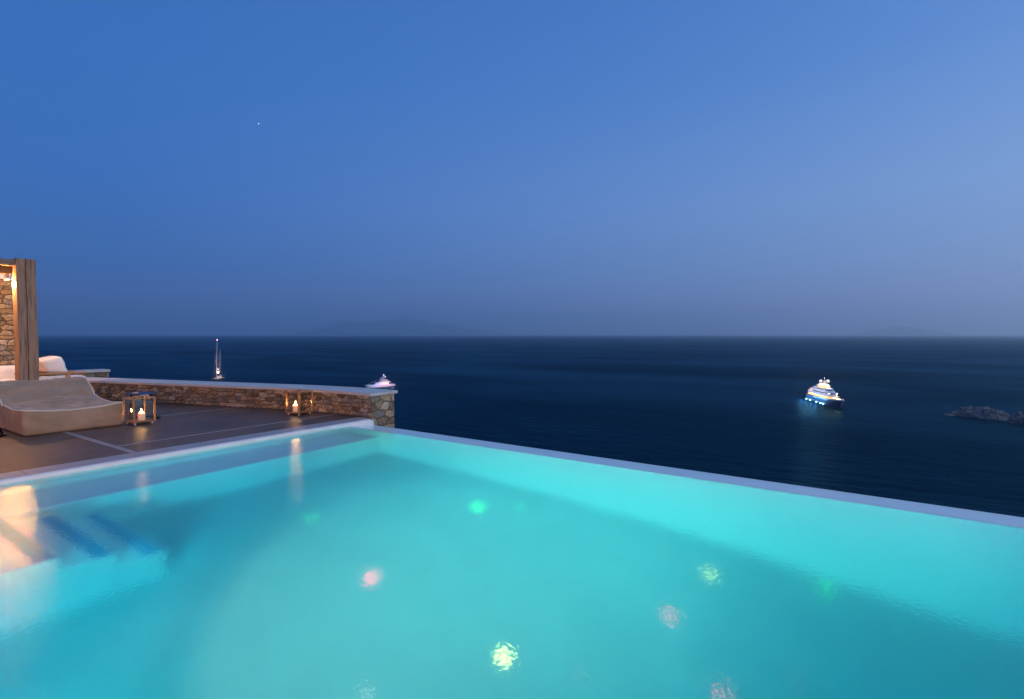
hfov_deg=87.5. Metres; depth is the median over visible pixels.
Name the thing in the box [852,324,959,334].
island
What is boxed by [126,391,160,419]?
candle lantern
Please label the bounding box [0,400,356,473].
terrace
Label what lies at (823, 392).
motor yacht
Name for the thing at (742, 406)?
sea
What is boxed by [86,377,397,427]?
stone parapet
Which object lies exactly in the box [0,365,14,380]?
sofa
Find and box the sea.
[38,335,1023,516]
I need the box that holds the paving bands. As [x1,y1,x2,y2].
[62,403,335,452]
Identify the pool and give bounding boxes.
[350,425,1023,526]
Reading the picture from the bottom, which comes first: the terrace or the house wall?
the terrace
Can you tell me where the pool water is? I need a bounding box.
[0,426,1023,698]
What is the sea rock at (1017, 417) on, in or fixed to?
in the sea
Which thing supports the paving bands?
on the terrace
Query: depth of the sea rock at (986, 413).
413.95 m
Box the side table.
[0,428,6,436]
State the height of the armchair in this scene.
1.024 m
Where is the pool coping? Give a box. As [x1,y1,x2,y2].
[0,417,373,484]
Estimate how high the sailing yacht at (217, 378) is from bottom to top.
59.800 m
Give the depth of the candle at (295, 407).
10.33 m
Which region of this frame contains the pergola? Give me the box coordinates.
[0,258,38,380]
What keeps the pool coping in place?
on the pool
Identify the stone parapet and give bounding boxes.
[39,369,109,377]
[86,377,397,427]
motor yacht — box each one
[365,374,394,387]
[806,377,843,407]
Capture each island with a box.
[291,316,512,334]
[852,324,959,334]
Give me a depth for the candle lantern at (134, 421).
9.27 m
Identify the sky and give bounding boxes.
[0,0,1023,334]
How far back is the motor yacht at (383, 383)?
662.81 m
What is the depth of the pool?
5.92 m
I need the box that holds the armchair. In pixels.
[14,356,85,379]
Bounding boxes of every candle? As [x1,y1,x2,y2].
[138,409,144,420]
[293,402,297,411]
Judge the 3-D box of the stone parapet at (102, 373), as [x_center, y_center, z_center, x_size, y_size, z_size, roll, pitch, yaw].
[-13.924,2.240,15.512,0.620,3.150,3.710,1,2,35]
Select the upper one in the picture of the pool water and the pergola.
the pergola
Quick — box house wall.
[0,274,14,365]
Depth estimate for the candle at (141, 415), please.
9.29 m
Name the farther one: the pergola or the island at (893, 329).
the island at (893, 329)
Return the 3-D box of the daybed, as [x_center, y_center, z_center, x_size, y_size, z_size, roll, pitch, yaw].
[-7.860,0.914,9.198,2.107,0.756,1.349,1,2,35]
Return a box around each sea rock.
[950,406,1009,420]
[1005,410,1023,424]
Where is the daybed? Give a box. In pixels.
[0,377,123,435]
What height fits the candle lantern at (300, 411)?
0.511 m
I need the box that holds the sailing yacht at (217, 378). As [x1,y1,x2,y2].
[212,339,224,381]
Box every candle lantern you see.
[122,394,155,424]
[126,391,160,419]
[285,388,312,415]

